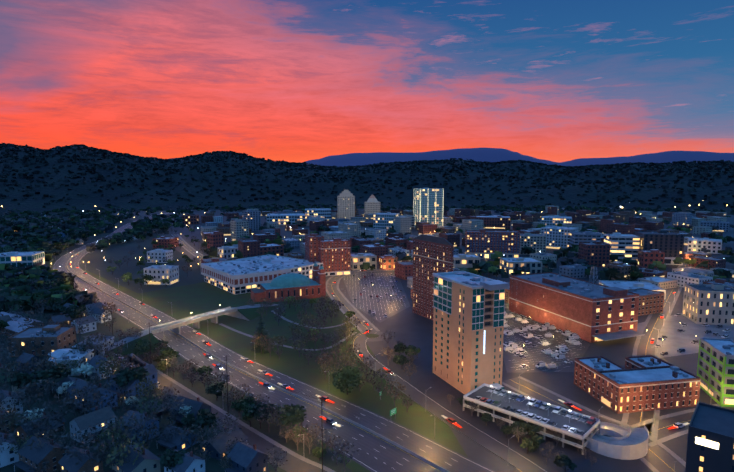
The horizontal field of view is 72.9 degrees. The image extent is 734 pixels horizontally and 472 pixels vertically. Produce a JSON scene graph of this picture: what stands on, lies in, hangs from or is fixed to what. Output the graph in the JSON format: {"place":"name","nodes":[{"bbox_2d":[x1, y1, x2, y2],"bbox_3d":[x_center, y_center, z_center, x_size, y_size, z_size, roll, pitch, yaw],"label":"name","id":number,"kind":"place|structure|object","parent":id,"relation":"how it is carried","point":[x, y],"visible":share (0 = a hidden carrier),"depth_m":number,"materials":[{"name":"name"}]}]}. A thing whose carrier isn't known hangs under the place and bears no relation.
{"place":"outdoors","nodes":[
{"label":"outdoors","id":0,"kind":"place"},
{"bbox_2d":[0,208,508,292],"bbox_3d":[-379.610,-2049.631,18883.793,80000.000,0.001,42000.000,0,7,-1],"label":"ground","id":1,"kind":"structure","parent":0,"point":[94,260],"depth_m":616.70,"materials":[{"name":"green plant"}]},
{"bbox_2d":[0,219,596,471],"bbox_3d":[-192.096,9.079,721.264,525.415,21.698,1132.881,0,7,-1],"label":"trees","id":2,"kind":"object","parent":1,"relation":"on","point":[291,417],"visible":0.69,"depth_m":225.26,"materials":[{"name":"green plant"}]},
{"bbox_2d":[0,206,693,471],"bbox_3d":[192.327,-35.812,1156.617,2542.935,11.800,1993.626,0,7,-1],"label":"houses","id":3,"kind":"structure","parent":1,"relation":"on","point":[245,456],"depth_m":192.63,"materials":[{"name":"grey"}]},
{"bbox_2d":[1,204,727,263],"bbox_3d":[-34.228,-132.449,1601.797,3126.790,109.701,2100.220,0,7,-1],"label":"distant lights","id":4,"kind":"object","parent":1,"relation":"on","point":[365,228],"visible":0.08,"depth_m":945.93},
{"bbox_2d":[0,236,733,471],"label":"buildings","id":5,"kind":"structure","parent":1,"relation":"on","point":[710,445],"depth_m":220.77,"materials":[{"name":"concrete"}]},
{"bbox_2d":[485,399,493,403],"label":"car","id":6,"kind":"object","parent":5,"relation":"on","point":[489,401],"visible":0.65,"depth_m":211.55,"materials":[{"name":"blue paint"}]},
{"bbox_2d":[493,387,501,393],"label":"car","id":7,"kind":"object","parent":5,"relation":"on","point":[498,390],"visible":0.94,"depth_m":222.41,"materials":[{"name":"grey paint"}]},
{"bbox_2d":[502,405,511,409],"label":"car","id":8,"kind":"object","parent":5,"relation":"on","point":[506,407],"visible":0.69,"depth_m":205.96,"materials":[{"name":"black paint"}]},
{"bbox_2d":[510,394,517,399],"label":"car","id":9,"kind":"object","parent":5,"relation":"on","point":[514,396],"visible":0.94,"depth_m":216.86,"materials":[{"name":"black paint"}]},
{"bbox_2d":[516,395,524,401],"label":"car","id":10,"kind":"object","parent":5,"relation":"on","point":[520,398],"visible":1,"depth_m":215.25,"materials":[{"name":"blue paint"}]},
{"bbox_2d":[527,413,536,418],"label":"car","id":11,"kind":"object","parent":5,"relation":"on","point":[531,415],"visible":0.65,"depth_m":198.80,"materials":[{"name":"white paint"}]},
{"bbox_2d":[528,398,536,405],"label":"car","id":12,"kind":"object","parent":5,"relation":"on","point":[532,401],"visible":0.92,"depth_m":211.55,"materials":[{"name":"white paint"}]},
{"bbox_2d":[534,400,542,407],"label":"car","id":13,"kind":"object","parent":5,"relation":"on","point":[539,403],"visible":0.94,"depth_m":209.63,"materials":[{"name":"blue paint"}]},
{"bbox_2d":[534,416,542,420],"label":"car","id":14,"kind":"object","parent":5,"relation":"on","point":[538,418],"visible":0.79,"depth_m":197.12,"materials":[{"name":"white paint"}]},
{"bbox_2d":[540,402,547,408],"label":"car","id":15,"kind":"object","parent":5,"relation":"on","point":[544,405],"visible":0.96,"depth_m":207.71,"materials":[{"name":"grey paint"}]},
{"bbox_2d":[541,418,549,422],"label":"car","id":16,"kind":"object","parent":5,"relation":"on","point":[545,420],"visible":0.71,"depth_m":195.44,"materials":[{"name":"white paint"}]},
{"bbox_2d":[547,420,555,425],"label":"car","id":17,"kind":"object","parent":5,"relation":"on","point":[552,422],"visible":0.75,"depth_m":193.56,"materials":[{"name":"black paint"}]},
{"bbox_2d":[553,406,561,413],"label":"car","id":18,"kind":"object","parent":5,"relation":"on","point":[557,409],"visible":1,"depth_m":204.14,"materials":[{"name":"white paint"}]},
{"bbox_2d":[560,410,567,415],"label":"car","id":19,"kind":"object","parent":5,"relation":"on","point":[563,412],"visible":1,"depth_m":202.38,"materials":[{"name":"black paint"}]},
{"bbox_2d":[561,425,569,429],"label":"car","id":20,"kind":"object","parent":5,"relation":"on","point":[565,427],"visible":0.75,"depth_m":189.90,"materials":[{"name":"white paint"}]},
{"bbox_2d":[566,412,574,417],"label":"car","id":21,"kind":"object","parent":5,"relation":"on","point":[570,414],"visible":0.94,"depth_m":200.56,"materials":[{"name":"grey paint"}]},
{"bbox_2d":[569,427,576,432],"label":"car","id":22,"kind":"object","parent":5,"relation":"on","point":[572,429],"visible":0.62,"depth_m":188.08,"materials":[{"name":"white paint"}]},
{"bbox_2d":[573,414,581,419],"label":"car","id":23,"kind":"object","parent":5,"relation":"on","point":[577,416],"visible":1,"depth_m":198.65,"materials":[{"name":"grey paint"}]},
{"bbox_2d":[575,429,584,434],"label":"car","id":24,"kind":"object","parent":5,"relation":"on","point":[579,432],"visible":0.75,"depth_m":186.17,"materials":[{"name":"grey paint"}]},
{"bbox_2d":[580,416,587,421],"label":"car","id":25,"kind":"object","parent":5,"relation":"on","point":[584,419],"visible":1,"depth_m":196.82,"materials":[{"name":"grey paint"}]},
{"bbox_2d":[587,416,595,424],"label":"car","id":26,"kind":"object","parent":5,"relation":"on","point":[591,420],"visible":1,"depth_m":195.06,"materials":[{"name":"red paint"}]},
{"bbox_2d":[182,188,733,413],"bbox_3d":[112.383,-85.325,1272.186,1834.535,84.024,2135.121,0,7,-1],"label":"city buildings","id":27,"kind":"structure","parent":1,"relation":"on","point":[463,311],"depth_m":471.39,"materials":[{"name":"red brick"}]},
{"bbox_2d":[53,212,546,471],"bbox_3d":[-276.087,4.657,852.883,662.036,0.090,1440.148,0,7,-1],"label":"roads","id":28,"kind":"structure","parent":0,"point":[376,453],"depth_m":218.12,"materials":[{"name":"grey asphalt"}]},
{"bbox_2d":[203,353,212,359],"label":"car","id":29,"kind":"object","parent":28,"relation":"on","point":[208,356],"visible":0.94,"depth_m":283.15,"materials":[{"name":"grey paint"}]},
{"bbox_2d":[212,364,224,369],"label":"car","id":30,"kind":"object","parent":28,"relation":"on","point":[218,366],"visible":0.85,"depth_m":267.35,"materials":[{"name":"blue paint"}]},
{"bbox_2d":[259,369,272,375],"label":"car","id":31,"kind":"object","parent":28,"relation":"on","point":[264,372],"visible":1,"depth_m":259.91,"materials":[{"name":"grey paint"}]},
{"bbox_2d":[258,382,274,389],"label":"car","id":32,"kind":"object","parent":28,"relation":"on","point":[266,384],"visible":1,"depth_m":243.30,"materials":[{"name":"blue paint"}]},
{"bbox_2d":[278,383,294,389],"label":"car","id":33,"kind":"object","parent":28,"relation":"on","point":[285,386],"visible":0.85,"depth_m":242.50,"materials":[{"name":"grey paint"}]},
{"bbox_2d":[315,394,334,402],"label":"car","id":34,"kind":"object","parent":28,"relation":"on","point":[325,398],"visible":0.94,"depth_m":228.51,"materials":[{"name":"red paint"}]},
{"bbox_2d":[320,416,340,426],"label":"car","id":35,"kind":"object","parent":28,"relation":"on","point":[331,421],"visible":0.98,"depth_m":207.19,"materials":[{"name":"grey paint"}]},
{"bbox_2d":[441,415,461,427],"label":"car","id":36,"kind":"object","parent":28,"relation":"on","point":[451,420],"visible":1,"depth_m":207.09,"materials":[{"name":"red paint"}]},
{"bbox_2d":[0,210,733,471],"bbox_3d":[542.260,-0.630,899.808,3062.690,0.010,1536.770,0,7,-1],"label":"ground areas","id":37,"kind":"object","parent":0,"point":[408,326],"visible":0.23,"depth_m":266.35,"materials":[{"name":"green plant"}]},
{"bbox_2d":[78,297,322,471],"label":"utility poles","id":38,"kind":"object","parent":37,"relation":"on","point":[226,371],"visible":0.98,"depth_m":211.49,"materials":[{"name":"brown wood"}]},
{"bbox_2d":[66,213,449,471],"bbox_3d":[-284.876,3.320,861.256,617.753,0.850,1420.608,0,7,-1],"label":"median barrier","id":39,"kind":"object","parent":37,"relation":"on","point":[365,428],"visible":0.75,"depth_m":231.28,"materials":[{"name":"concrete"}]},
{"bbox_2d":[251,263,325,301],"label":"brick building","id":40,"kind":"structure","parent":37,"relation":"on","point":[296,285],"depth_m":422.20,"materials":[{"name":"red brick"}]},
{"bbox_2d":[379,391,395,415],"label":"road signs","id":41,"kind":"object","parent":37,"relation":"on","point":[392,411],"visible":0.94,"depth_m":209.99,"materials":[{"name":"green metal"}]},
{"bbox_2d":[0,146,733,214],"bbox_3d":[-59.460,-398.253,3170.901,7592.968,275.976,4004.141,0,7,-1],"label":"ridge terrain","id":42,"kind":"structure","parent":0,"point":[92,201],"depth_m":1975.12,"materials":[{"name":"green plant"}]},
{"bbox_2d":[0,143,733,311],"bbox_3d":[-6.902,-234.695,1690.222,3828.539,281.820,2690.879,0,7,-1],"label":"trees","id":43,"kind":"object","parent":42,"relation":"on","point":[38,235],"visible":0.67,"depth_m":1566.88,"materials":[{"name":"green plant"}]},
{"bbox_2d":[0,0,733,162],"label":"sky","id":44,"kind":"structure","parent":0,"point":[296,81],"materials":[{"name":"red"}]},
{"bbox_2d":[121,222,733,471],"bbox_3d":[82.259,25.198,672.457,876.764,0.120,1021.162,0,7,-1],"label":"streets and lots","id":45,"kind":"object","parent":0,"point":[659,457],"visible":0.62,"depth_m":314.23,"materials":[{"name":"grey asphalt"}]},
{"bbox_2d":[50,223,717,470],"bbox_3d":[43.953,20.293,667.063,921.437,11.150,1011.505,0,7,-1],"label":"street lamps","id":46,"kind":"object","parent":45,"relation":"on","point":[430,387],"visible":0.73,"depth_m":249.91,"materials":[{"name":"silver metal"}]},
{"bbox_2d":[352,330,515,467],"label":"guard rail","id":47,"kind":"object","parent":45,"relation":"on","point":[439,418],"visible":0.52,"depth_m":205.61,"materials":[{"name":"silver metal"}]},
{"bbox_2d":[504,345,513,350],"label":"car","id":48,"kind":"object","parent":45,"relation":"on","point":[508,348],"visible":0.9,"depth_m":294.62,"materials":[{"name":"white paint"}]},
{"bbox_2d":[505,330,513,335],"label":"car","id":49,"kind":"object","parent":45,"relation":"on","point":[509,332],"visible":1,"depth_m":324.52,"materials":[{"name":"white paint"}]},
{"bbox_2d":[524,333,532,337],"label":"car","id":50,"kind":"object","parent":45,"relation":"on","point":[530,335],"visible":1,"depth_m":318.91,"materials":[{"name":"white paint"}]},
{"bbox_2d":[535,361,545,367],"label":"car","id":51,"kind":"object","parent":45,"relation":"on","point":[540,364],"visible":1,"depth_m":268.99,"materials":[{"name":"white paint"}]},
{"bbox_2d":[538,326,546,330],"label":"car","id":52,"kind":"object","parent":45,"relation":"on","point":[544,328],"visible":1,"depth_m":333.91,"materials":[{"name":"white paint"}]},
{"bbox_2d":[541,340,549,345],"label":"car","id":53,"kind":"object","parent":45,"relation":"on","point":[544,343],"visible":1,"depth_m":304.05,"materials":[{"name":"white paint"}]},
{"bbox_2d":[544,348,553,353],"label":"car","id":54,"kind":"object","parent":45,"relation":"on","point":[548,351],"visible":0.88,"depth_m":289.65,"materials":[{"name":"white paint"}]},
{"bbox_2d":[545,332,553,337],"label":"car","id":55,"kind":"object","parent":45,"relation":"on","point":[548,334],"visible":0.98,"depth_m":320.56,"materials":[{"name":"white paint"}]},
{"bbox_2d":[547,362,557,368],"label":"car","id":56,"kind":"object","parent":45,"relation":"on","point":[551,365],"visible":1,"depth_m":267.48,"materials":[{"name":"white paint"}]},
{"bbox_2d":[551,351,558,357],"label":"car","id":57,"kind":"object","parent":45,"relation":"on","point":[554,355],"visible":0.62,"depth_m":283.93,"materials":[{"name":"blue paint"}]},
{"bbox_2d":[555,353,564,359],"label":"car","id":58,"kind":"object","parent":45,"relation":"on","point":[560,356],"visible":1,"depth_m":281.21,"materials":[{"name":"white paint"}]},
{"bbox_2d":[555,347,564,352],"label":"car","id":59,"kind":"object","parent":45,"relation":"on","point":[560,349],"visible":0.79,"depth_m":292.75,"materials":[{"name":"white paint"}]},
{"bbox_2d":[558,399,580,410],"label":"car","id":60,"kind":"object","parent":45,"relation":"on","point":[569,404],"visible":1,"depth_m":222.83,"materials":[{"name":"red paint"}]},
{"bbox_2d":[572,340,581,345],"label":"car","id":61,"kind":"object","parent":45,"relation":"on","point":[575,342],"visible":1,"depth_m":305.10,"materials":[{"name":"white paint"}]},
{"bbox_2d":[667,422,689,428],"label":"car","id":62,"kind":"object","parent":45,"relation":"on","point":[678,425],"visible":1,"depth_m":203.58,"materials":[{"name":"white paint"}]},
{"bbox_2d":[305,148,733,167],"bbox_3d":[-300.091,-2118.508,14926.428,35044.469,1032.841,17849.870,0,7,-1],"label":"mountain terrain","id":63,"kind":"structure","parent":0,"point":[474,154],"depth_m":12553.04,"materials":[{"name":"blue"}]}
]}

